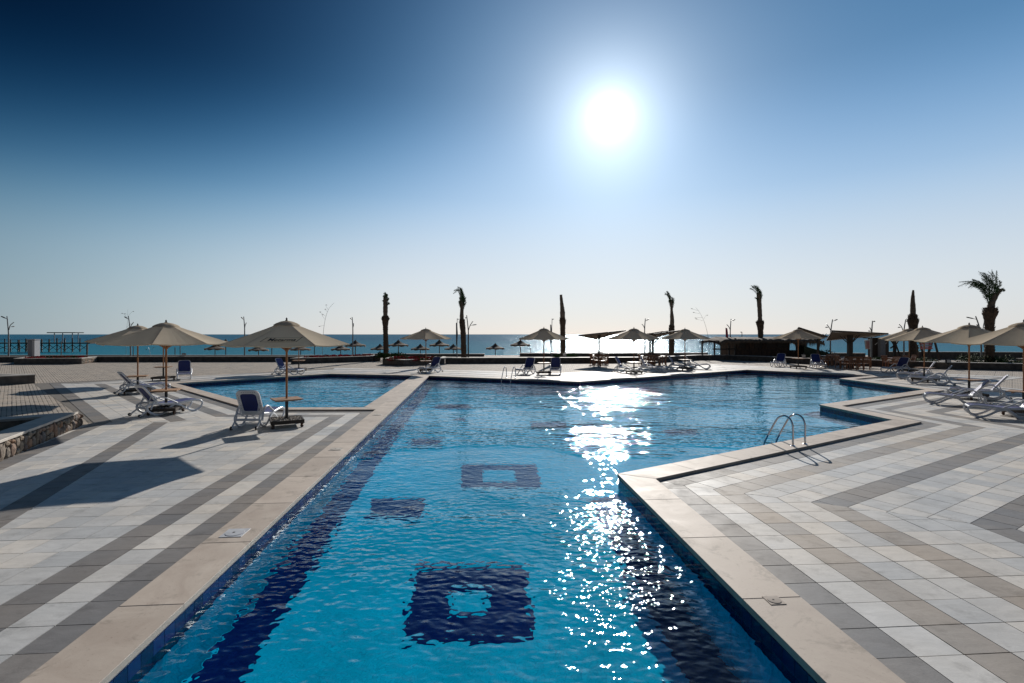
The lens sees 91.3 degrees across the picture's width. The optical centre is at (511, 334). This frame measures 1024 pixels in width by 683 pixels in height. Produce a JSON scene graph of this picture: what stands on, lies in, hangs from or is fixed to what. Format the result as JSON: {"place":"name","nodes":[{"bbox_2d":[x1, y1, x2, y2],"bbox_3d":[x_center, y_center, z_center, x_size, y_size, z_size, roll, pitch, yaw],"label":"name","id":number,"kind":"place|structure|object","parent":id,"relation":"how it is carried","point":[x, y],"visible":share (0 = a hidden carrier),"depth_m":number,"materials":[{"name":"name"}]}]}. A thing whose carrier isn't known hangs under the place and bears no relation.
{"place":"outdoors","nodes":[
{"label":"outdoors","id":0,"kind":"place"},
{"bbox_2d":[181,375,410,385],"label":"side pool","id":1,"kind":"structure","parent":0,"point":[275,379],"depth_m":29.97,"materials":[{"name":"tile"}]},
{"bbox_2d":[188,377,406,406],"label":"side pool water","id":2,"kind":"structure","parent":1,"relation":"in","point":[337,392],"depth_m":24.56,"materials":[{"name":"blue liquid"}]},
{"bbox_2d":[0,334,1022,354],"bbox_3d":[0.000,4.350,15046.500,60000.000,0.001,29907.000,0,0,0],"label":"sea","id":3,"kind":"structure","parent":0,"point":[481,343],"depth_m":178.14,"materials":[{"name":"liquid"}]},
{"bbox_2d":[0,332,94,351],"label":"jetty","id":4,"kind":"object","parent":3,"relation":"in","point":[18,342],"visible":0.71,"depth_m":122.87,"materials":[{"name":"brown wood"}]},
{"bbox_2d":[0,355,1022,459],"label":"ground","id":5,"kind":"structure","parent":0,"point":[23,399],"depth_m":36.40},
{"bbox_2d":[1,316,14,355],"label":"lamp post","id":6,"kind":"object","parent":5,"relation":"on","point":[8,327],"visible":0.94,"depth_m":49.97,"materials":[{"name":"grey metal"}]},
{"bbox_2d":[0,374,34,384],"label":"stone planter","id":7,"kind":"object","parent":5,"relation":"on","point":[9,379],"visible":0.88,"depth_m":25.64,"materials":[{"name":"grey stone"}]},
{"bbox_2d":[27,339,40,355],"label":"stone column","id":8,"kind":"structure","parent":5,"relation":"on","point":[33,347],"depth_m":49.70,"materials":[{"name":"white stone"}]},
{"bbox_2d":[13,355,96,363],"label":"flower planter","id":9,"kind":"object","parent":5,"relation":"on","point":[71,359],"visible":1,"depth_m":42.90,"materials":[{"name":"stone"}]},
{"bbox_2d":[0,355,313,355],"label":"sea wall","id":10,"kind":"structure","parent":5,"relation":"on","point":[160,355],"depth_m":57.79,"materials":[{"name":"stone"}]},
{"bbox_2d":[0,356,380,361],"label":"garden wall","id":11,"kind":"structure","parent":5,"relation":"on","point":[178,358],"depth_m":46.46,"materials":[{"name":"stone"}]},
{"bbox_2d":[162,373,419,410],"bbox_3d":[-8.035,2.530,24.630,16.162,0.063,12.375,0,0,44],"label":"pool coping","id":12,"kind":"object","parent":5,"relation":"on","point":[377,402],"visible":0.84,"depth_m":21.13,"materials":[{"name":"stone"}]},
{"bbox_2d":[290,354,373,363],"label":"flower planter","id":13,"kind":"object","parent":5,"relation":"on","point":[332,358],"visible":1,"depth_m":45.48,"materials":[{"name":"stone"}]},
{"bbox_2d":[381,292,389,353],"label":"palm tree","id":14,"kind":"object","parent":5,"relation":"on","point":[385,318],"visible":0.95,"depth_m":49.81,"materials":[{"name":"brown plant"}]},
{"bbox_2d":[374,351,407,357],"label":"shrub","id":15,"kind":"object","parent":5,"relation":"on","point":[381,355],"visible":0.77,"depth_m":47.24,"materials":[{"name":"green plant"}]},
{"bbox_2d":[383,355,445,365],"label":"flower planter","id":16,"kind":"object","parent":5,"relation":"on","point":[404,360],"visible":0.89,"depth_m":41.40,"materials":[{"name":"stone"}]},
{"bbox_2d":[363,354,484,355],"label":"sea wall","id":17,"kind":"structure","parent":5,"relation":"on","point":[441,354],"depth_m":57.75,"materials":[{"name":"stone"}]},
{"bbox_2d":[453,288,466,357],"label":"palm tree","id":18,"kind":"object","parent":5,"relation":"on","point":[462,301],"visible":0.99,"depth_m":47.84,"materials":[{"name":"brown plant"}]},
{"bbox_2d":[20,369,943,682],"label":"pool coping","id":19,"kind":"object","parent":5,"relation":"on","point":[814,643],"visible":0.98,"depth_m":5.32,"materials":[{"name":"stone"}]},
{"bbox_2d":[218,528,250,537],"bbox_3d":[-3.484,2.494,6.294,0.270,0.010,0.270,0,0,-4],"label":"skimmer lid","id":20,"kind":"object","parent":19,"relation":"on","point":[240,532],"visible":1,"depth_m":6.28,"materials":[{"name":"white plastic"}]},
{"bbox_2d":[762,596,785,604],"bbox_3d":[2.461,2.494,4.698,0.150,0.010,0.150,0,0,-4],"label":"skimmer lid","id":21,"kind":"object","parent":19,"relation":"on","point":[774,600],"visible":1,"depth_m":4.68,"materials":[{"name":"white plastic"}]},
{"bbox_2d":[763,413,806,445],"bbox_3d":[6.312,2.639,11.590,0.526,1.622,0.799,0,0,-29],"label":"pool ladder","id":22,"kind":"object","parent":19,"relation":"attached to","point":[783,426],"visible":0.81,"depth_m":11.46,"materials":[{"name":"metal"}]},
{"bbox_2d":[0,364,1023,682],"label":"pool deck","id":23,"kind":"structure","parent":5,"relation":"on","point":[898,552],"depth_m":7.28,"materials":[{"name":"tile"}]},
{"bbox_2d":[0,412,83,461],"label":"stone planter","id":24,"kind":"object","parent":23,"relation":"on","point":[18,434],"visible":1,"depth_m":11.92,"materials":[{"name":"stone"}]},
{"bbox_2d":[84,323,152,394],"bbox_3d":[-16.143,1.040,21.585,3.369,3.020,3.369,0,0,-33],"label":"parasol","id":25,"kind":"object","parent":23,"relation":"on","point":[132,329],"visible":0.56,"depth_m":21.13,"materials":[{"name":"beige fabric"}]},
{"bbox_2d":[113,371,170,394],"bbox_3d":[-16.129,2.071,21.858,0.766,0.983,1.919,0,0,38],"label":"sun lounger","id":26,"kind":"object","parent":23,"relation":"on","point":[128,380],"visible":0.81,"depth_m":21.48,"materials":[{"name":"white plastic"}]},
{"bbox_2d":[95,320,226,415],"bbox_3d":[-11.145,1.040,16.125,3.404,3.020,3.404,0,0,0],"label":"parasol","id":27,"kind":"object","parent":23,"relation":"on","point":[165,335],"visible":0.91,"depth_m":15.53,"materials":[{"name":"beige fabric"}]},
{"bbox_2d":[151,348,175,380],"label":"parasol","id":28,"kind":"object","parent":23,"relation":"on","point":[162,376],"visible":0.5,"depth_m":27.66,"materials":[{"name":"brown wood"}]},
{"bbox_2d":[128,384,202,417],"bbox_3d":[-11.200,2.064,16.248,0.766,0.998,1.919,0,0,30],"label":"sun lounger","id":29,"kind":"object","parent":23,"relation":"on","point":[148,396],"visible":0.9,"depth_m":15.84,"materials":[{"name":"white plastic"}]},
{"bbox_2d":[176,360,191,379],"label":"sun lounger","id":30,"kind":"object","parent":23,"relation":"on","point":[184,367],"visible":1,"depth_m":29.04,"materials":[{"name":"blue fabric"}]},
{"bbox_2d":[230,390,284,429],"bbox_3d":[-7.184,2.037,14.221,0.766,1.052,1.919,0,0,-3],"label":"sun lounger","id":31,"kind":"object","parent":23,"relation":"on","point":[250,402],"visible":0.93,"depth_m":13.65,"materials":[{"name":"white plastic"}]},
{"bbox_2d":[220,317,348,428],"bbox_3d":[-6.265,1.040,13.915,3.174,3.020,3.264,0,0,0],"label":"parasol","id":32,"kind":"object","parent":23,"relation":"on","point":[286,335],"visible":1,"depth_m":13.42,"materials":[{"name":"beige fabric"}]},
{"bbox_2d":[271,358,304,374],"bbox_3d":[-14.164,2.037,31.671,1.919,1.052,0.766,0,0,12],"label":"sun lounger","id":33,"kind":"object","parent":23,"relation":"on","point":[280,364],"visible":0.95,"depth_m":31.61,"materials":[{"name":"white plastic"}]},
{"bbox_2d":[400,328,450,371],"bbox_3d":[-5.824,1.040,33.843,3.178,3.020,3.178,0,0,14],"label":"parasol","id":34,"kind":"object","parent":23,"relation":"on","point":[425,334],"visible":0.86,"depth_m":33.29,"materials":[{"name":"beige fabric"}]},
{"bbox_2d":[417,357,442,372],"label":"sun lounger","id":35,"kind":"object","parent":23,"relation":"on","point":[435,364],"visible":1,"depth_m":33.75,"materials":[{"name":"white plastic"}]},
{"bbox_2d":[516,357,536,374],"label":"sun lounger","id":36,"kind":"object","parent":23,"relation":"on","point":[529,365],"visible":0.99,"depth_m":32.53,"materials":[{"name":"blue fabric"}]},
{"bbox_2d":[519,327,568,374],"bbox_3d":[2.008,1.040,31.509,3.232,3.020,3.233,0,0,0],"label":"parasol","id":37,"kind":"object","parent":23,"relation":"on","point":[543,334],"visible":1,"depth_m":30.83,"materials":[{"name":"beige fabric"}]},
{"bbox_2d":[549,357,561,374],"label":"sun lounger","id":38,"kind":"object","parent":23,"relation":"on","point":[555,365],"visible":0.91,"depth_m":32.53,"materials":[{"name":"blue fabric"}]},
{"bbox_2d":[611,357,641,372],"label":"sun lounger","id":39,"kind":"object","parent":23,"relation":"on","point":[619,365],"visible":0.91,"depth_m":33.37,"materials":[{"name":"white plastic"}]},
{"bbox_2d":[608,328,659,373],"bbox_3d":[7.860,1.040,32.250,3.178,3.020,3.178,0,0,20],"label":"parasol","id":40,"kind":"object","parent":23,"relation":"on","point":[633,334],"visible":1,"depth_m":31.65,"materials":[{"name":"beige fabric"}]},
{"bbox_2d":[640,356,666,372],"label":"sun lounger","id":41,"kind":"object","parent":23,"relation":"on","point":[650,366],"visible":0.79,"depth_m":33.81,"materials":[{"name":"white plastic"}]},
{"bbox_2d":[666,356,693,370],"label":"sun lounger","id":42,"kind":"object","parent":23,"relation":"on","point":[673,364],"visible":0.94,"depth_m":35.55,"materials":[{"name":"white plastic"}]},
{"bbox_2d":[661,329,710,370],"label":"parasol","id":43,"kind":"object","parent":23,"relation":"on","point":[684,334],"visible":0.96,"depth_m":34.81,"materials":[{"name":"beige fabric"}]},
{"bbox_2d":[685,355,710,368],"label":"sun lounger","id":44,"kind":"object","parent":23,"relation":"on","point":[689,363],"visible":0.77,"depth_m":36.50,"materials":[{"name":"white plastic"}]},
{"bbox_2d":[770,353,786,366],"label":"sun lounger","id":45,"kind":"object","parent":23,"relation":"on","point":[780,358],"visible":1,"depth_m":39.90,"materials":[{"name":"blue fabric"}]},
{"bbox_2d":[774,328,824,368],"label":"parasol","id":46,"kind":"object","parent":23,"relation":"on","point":[798,334],"visible":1,"depth_m":36.77,"materials":[{"name":"beige fabric"}]},
{"bbox_2d":[809,354,826,367],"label":"sun lounger","id":47,"kind":"object","parent":23,"relation":"on","point":[815,359],"visible":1,"depth_m":38.63,"materials":[{"name":"blue fabric"}]},
{"bbox_2d":[880,357,912,372],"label":"sun lounger","id":48,"kind":"object","parent":23,"relation":"on","point":[902,363],"visible":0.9,"depth_m":33.20,"materials":[{"name":"blue fabric"}]},
{"bbox_2d":[878,328,918,372],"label":"parasol","id":49,"kind":"object","parent":23,"relation":"on","point":[904,331],"visible":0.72,"depth_m":33.39,"materials":[{"name":"beige fabric"}]},
{"bbox_2d":[885,326,940,382],"bbox_3d":[22.101,1.040,26.922,3.178,3.019,3.177,0,0,-16],"label":"parasol","id":50,"kind":"object","parent":23,"relation":"on","point":[922,332],"visible":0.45,"depth_m":26.67,"materials":[{"name":"beige fabric"}]},
{"bbox_2d":[896,362,939,380],"bbox_3d":[22.936,2.043,28.306,1.919,1.040,0.766,0,0,39],"label":"sun lounger","id":51,"kind":"object","parent":23,"relation":"on","point":[919,374],"visible":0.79,"depth_m":28.16,"materials":[{"name":"white plastic"}]},
{"bbox_2d":[907,365,955,385],"bbox_3d":[21.411,2.056,25.576,1.919,1.013,0.766,0,0,42],"label":"sun lounger","id":52,"kind":"object","parent":23,"relation":"on","point":[943,376],"visible":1,"depth_m":25.35,"materials":[{"name":"white plastic"}]},
{"bbox_2d":[914,323,991,399],"bbox_3d":[18.146,1.040,19.864,3.178,3.020,3.178,0,0,21],"label":"parasol","id":53,"kind":"object","parent":23,"relation":"on","point":[963,332],"visible":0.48,"depth_m":19.65,"materials":[{"name":"beige fabric"}]},
{"bbox_2d":[922,379,990,404],"bbox_3d":[16.152,2.079,18.162,1.919,0.966,0.766,0,0,37],"label":"sun lounger","id":54,"kind":"object","parent":23,"relation":"on","point":[973,393],"visible":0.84,"depth_m":18.01,"materials":[{"name":"white plastic"}]},
{"bbox_2d":[946,375,1012,401],"bbox_3d":[18.507,2.064,19.837,1.919,0.998,0.766,0,0,43],"label":"sun lounger","id":55,"kind":"object","parent":23,"relation":"on","point":[1000,390],"visible":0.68,"depth_m":19.43,"materials":[{"name":"white plastic"}]},
{"bbox_2d":[951,320,1023,414],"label":"parasol","id":56,"kind":"object","parent":23,"relation":"on","point":[1011,335],"visible":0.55,"depth_m":15.49,"materials":[{"name":"beige fabric"}]},
{"bbox_2d":[963,398,1023,420],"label":"sun lounger","id":57,"kind":"object","parent":23,"relation":"on","point":[1007,408],"visible":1,"depth_m":15.28,"materials":[{"name":"white plastic"}]},
{"bbox_2d":[559,295,565,356],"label":"palm tree","id":58,"kind":"object","parent":5,"relation":"on","point":[562,321],"visible":0.88,"depth_m":49.81,"materials":[{"name":"brown plant"}]},
{"bbox_2d":[593,354,599,365],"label":"armchair","id":59,"kind":"object","parent":5,"relation":"on","point":[596,357],"visible":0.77,"depth_m":40.05,"materials":[{"name":"brown wood"}]},
{"bbox_2d":[578,330,625,364],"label":"shade canopy","id":60,"kind":"object","parent":5,"relation":"on","point":[595,336],"visible":0.99,"depth_m":41.94,"materials":[{"name":"brown wood"}]},
{"bbox_2d":[598,354,606,365],"bbox_3d":[7.261,2.076,39.993,0.624,0.953,0.637,0,0,-5],"label":"armchair","id":61,"kind":"object","parent":5,"relation":"on","point":[603,357],"visible":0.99,"depth_m":39.76,"materials":[{"name":"brown wood"}]},
{"bbox_2d":[520,353,707,355],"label":"sea wall","id":62,"kind":"structure","parent":5,"relation":"on","point":[585,354],"depth_m":58.16,"materials":[{"name":"stone"}]},
{"bbox_2d":[445,355,811,363],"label":"garden wall","id":63,"kind":"structure","parent":5,"relation":"on","point":[482,360],"depth_m":44.35,"materials":[{"name":"stone"}]},
{"bbox_2d":[645,355,655,366],"bbox_3d":[10.824,2.076,39.135,0.624,0.953,0.637,0,0,-10],"label":"armchair","id":64,"kind":"object","parent":5,"relation":"on","point":[651,359],"visible":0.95,"depth_m":38.90,"materials":[{"name":"brown wood"}]},
{"bbox_2d":[648,330,679,365],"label":"shade canopy","id":65,"kind":"object","parent":5,"relation":"on","point":[659,335],"visible":0.47,"depth_m":40.94,"materials":[{"name":"beige fabric"}]},
{"bbox_2d":[665,291,674,355],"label":"palm tree","id":66,"kind":"object","parent":5,"relation":"on","point":[671,327],"visible":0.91,"depth_m":51.83,"materials":[{"name":"brown plant"}]},
{"bbox_2d":[701,341,736,354],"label":"pergola frame","id":67,"kind":"object","parent":5,"relation":"on","point":[728,348],"visible":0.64,"depth_m":49.94,"materials":[{"name":"brown wood"}]},
{"bbox_2d":[750,285,763,337],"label":"palm tree","id":68,"kind":"object","parent":5,"relation":"on","point":[760,322],"visible":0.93,"depth_m":50.82,"materials":[{"name":"brown plant"}]},
{"bbox_2d":[699,337,824,356],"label":"beach bar","id":69,"kind":"object","parent":5,"relation":"on","point":[757,346],"visible":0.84,"depth_m":49.93,"materials":[{"name":"brown wood"}]},
{"bbox_2d":[797,327,827,353],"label":"shade canopy","id":70,"kind":"object","parent":5,"relation":"on","point":[815,333],"visible":0.32,"depth_m":43.21,"materials":[{"name":"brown wood"}]},
{"bbox_2d":[799,345,833,358],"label":"sloping bank","id":71,"kind":"structure","parent":5,"relation":"on","point":[808,351],"depth_m":46.60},
{"bbox_2d":[821,354,832,365],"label":"armchair","id":72,"kind":"object","parent":5,"relation":"on","point":[828,356],"visible":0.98,"depth_m":40.06,"materials":[{"name":"brown wood"}]},
{"bbox_2d":[834,355,846,367],"bbox_3d":[24.979,2.076,38.071,0.637,0.953,0.624,0,0,-5],"label":"armchair","id":73,"kind":"object","parent":5,"relation":"on","point":[836,357],"visible":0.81,"depth_m":38.12,"materials":[{"name":"brown wood"}]},
{"bbox_2d":[839,356,851,368],"bbox_3d":[24.378,2.076,36.524,0.624,0.953,0.637,0,0,0],"label":"armchair","id":74,"kind":"object","parent":5,"relation":"on","point":[844,362],"visible":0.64,"depth_m":36.33,"materials":[{"name":"brown wood"}]},
{"bbox_2d":[832,353,865,356],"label":"sea wall","id":75,"kind":"structure","parent":5,"relation":"on","point":[854,354],"depth_m":53.34,"materials":[{"name":"stone"}]},
{"bbox_2d":[845,357,858,369],"bbox_3d":[24.491,2.076,36.043,0.624,0.953,0.637,0,0,5],"label":"armchair","id":76,"kind":"object","parent":5,"relation":"on","point":[852,361],"visible":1,"depth_m":35.85,"materials":[{"name":"brown wood"}]},
{"bbox_2d":[826,330,888,368],"bbox_3d":[25.830,1.180,37.700,6.152,2.940,4.260,0,0,0],"label":"shade canopy","id":77,"kind":"object","parent":5,"relation":"on","point":[849,337],"visible":0.97,"depth_m":37.36,"materials":[{"name":"brown wood"}]},
{"bbox_2d":[858,357,870,369],"bbox_3d":[25.370,2.076,36.044,0.624,0.953,0.637,0,0,-10],"label":"armchair","id":78,"kind":"object","parent":5,"relation":"on","point":[864,360],"visible":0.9,"depth_m":35.88,"materials":[{"name":"brown wood"}]},
{"bbox_2d":[864,339,870,348],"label":"sign board","id":79,"kind":"object","parent":5,"relation":"on","point":[867,344],"visible":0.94,"depth_m":48.93,"materials":[{"name":"white paint"}]},
{"bbox_2d":[868,321,874,357],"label":"lamp post","id":80,"kind":"object","parent":5,"relation":"on","point":[871,328],"visible":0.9,"depth_m":43.96,"materials":[{"name":"grey metal"}]},
{"bbox_2d":[866,337,888,358],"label":"kiosk","id":81,"kind":"object","parent":5,"relation":"on","point":[880,347],"visible":0.52,"depth_m":50.20,"materials":[{"name":"brown wood"}]},
{"bbox_2d":[887,356,900,368],"bbox_3d":[27.912,2.076,36.524,0.624,0.953,0.637,0,0,5],"label":"armchair","id":82,"kind":"object","parent":5,"relation":"on","point":[895,358],"visible":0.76,"depth_m":36.30,"materials":[{"name":"brown wood"}]},
{"bbox_2d":[890,341,900,355],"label":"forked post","id":83,"kind":"object","parent":5,"relation":"on","point":[894,346],"visible":0.67,"depth_m":47.95,"materials":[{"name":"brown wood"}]},
{"bbox_2d":[906,290,919,357],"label":"palm tree","id":84,"kind":"object","parent":5,"relation":"on","point":[913,320],"visible":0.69,"depth_m":46.81,"materials":[{"name":"brown plant"}]},
{"bbox_2d":[829,358,1022,370],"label":"garden wall","id":85,"kind":"structure","parent":5,"relation":"on","point":[986,366],"depth_m":36.55,"materials":[{"name":"stone"}]},
{"bbox_2d":[920,342,932,359],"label":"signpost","id":86,"kind":"object","parent":5,"relation":"on","point":[928,345],"visible":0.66,"depth_m":48.92,"materials":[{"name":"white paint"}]},
{"bbox_2d":[919,342,940,359],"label":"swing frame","id":87,"kind":"object","parent":5,"relation":"on","point":[937,352],"visible":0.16,"depth_m":48.95,"materials":[{"name":"brown wood"}]},
{"bbox_2d":[889,351,1022,359],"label":"sea wall","id":88,"kind":"structure","parent":5,"relation":"on","point":[952,355],"depth_m":51.12,"materials":[{"name":"stone"}]},
{"bbox_2d":[954,352,996,362],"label":"shrub","id":89,"kind":"object","parent":5,"relation":"on","point":[972,359],"visible":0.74,"depth_m":42.31,"materials":[{"name":"green plant"}]},
{"bbox_2d":[958,271,1004,362],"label":"palm tree","id":90,"kind":"object","parent":5,"relation":"on","point":[989,312],"visible":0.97,"depth_m":41.82,"materials":[{"name":"green plant"}]},
{"bbox_2d":[981,355,1017,362],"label":"shrub","id":91,"kind":"object","parent":5,"relation":"on","point":[1001,359],"visible":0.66,"depth_m":41.16,"materials":[{"name":"green plant"}]},
{"bbox_2d":[996,360,1022,362],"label":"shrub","id":92,"kind":"object","parent":5,"relation":"on","point":[1016,361],"visible":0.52,"depth_m":40.46,"materials":[{"name":"green plant"}]},
{"bbox_2d":[0,0,1023,333],"label":"sky","id":93,"kind":"structure","parent":0,"point":[198,166],"materials":[{"name":"blue"}]},
{"bbox_2d":[108,371,916,682],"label":"pool","id":94,"kind":"structure","parent":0,"point":[132,667],"depth_m":5.80,"materials":[{"name":"tile"}]},
{"bbox_2d":[127,373,906,682],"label":"pool water","id":95,"kind":"structure","parent":94,"relation":"in","point":[441,531],"depth_m":6.05,"materials":[{"name":"blue liquid"}]},
{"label":"beach","id":96,"kind":"structure","parent":0,"visible":0},
{"bbox_2d":[204,345,224,349],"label":"beach umbrella","id":97,"kind":"object","parent":96,"relation":"on","point":[212,347],"visible":0.66,"depth_m":79.08,"materials":[{"name":"brown plant"}]},
{"bbox_2d":[248,347,268,354],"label":"beach umbrella","id":98,"kind":"object","parent":96,"relation":"on","point":[255,349],"visible":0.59,"depth_m":79.10,"materials":[{"name":"brown plant"}]},
{"bbox_2d":[290,347,310,354],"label":"beach umbrella","id":99,"kind":"object","parent":96,"relation":"on","point":[300,349],"visible":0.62,"depth_m":79.17,"materials":[{"name":"brown plant"}]},
{"bbox_2d":[331,346,349,353],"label":"beach umbrella","id":100,"kind":"object","parent":96,"relation":"on","point":[339,348],"visible":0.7,"depth_m":79.06,"materials":[{"name":"brown wood"}]},
{"bbox_2d":[345,340,365,353],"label":"beach umbrella","id":101,"kind":"object","parent":96,"relation":"on","point":[355,343],"visible":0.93,"depth_m":74.63,"materials":[{"name":"brown wood"}]},
{"bbox_2d":[389,340,408,350],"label":"beach umbrella","id":102,"kind":"object","parent":96,"relation":"on","point":[398,343],"visible":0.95,"depth_m":75.45,"materials":[{"name":"brown wood"}]},
{"bbox_2d":[411,344,429,353],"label":"beach umbrella","id":103,"kind":"object","parent":96,"relation":"on","point":[420,347],"visible":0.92,"depth_m":81.18,"materials":[{"name":"brown wood"}]},
{"bbox_2d":[429,339,449,353],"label":"beach umbrella","id":104,"kind":"object","parent":96,"relation":"on","point":[439,343],"visible":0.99,"depth_m":74.62,"materials":[{"name":"brown wood"}]},
{"bbox_2d":[444,344,460,353],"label":"beach umbrella","id":105,"kind":"object","parent":96,"relation":"on","point":[453,347],"visible":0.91,"depth_m":85.45,"materials":[{"name":"brown wood"}]},
{"bbox_2d":[486,343,503,354],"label":"beach umbrella","id":106,"kind":"object","parent":96,"relation":"on","point":[495,346],"visible":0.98,"depth_m":81.11,"materials":[{"name":"brown wood"}]},
{"bbox_2d":[510,339,529,352],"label":"beach umbrella","id":107,"kind":"object","parent":96,"relation":"on","point":[520,343],"visible":0.98,"depth_m":75.44,"materials":[{"name":"brown wood"}]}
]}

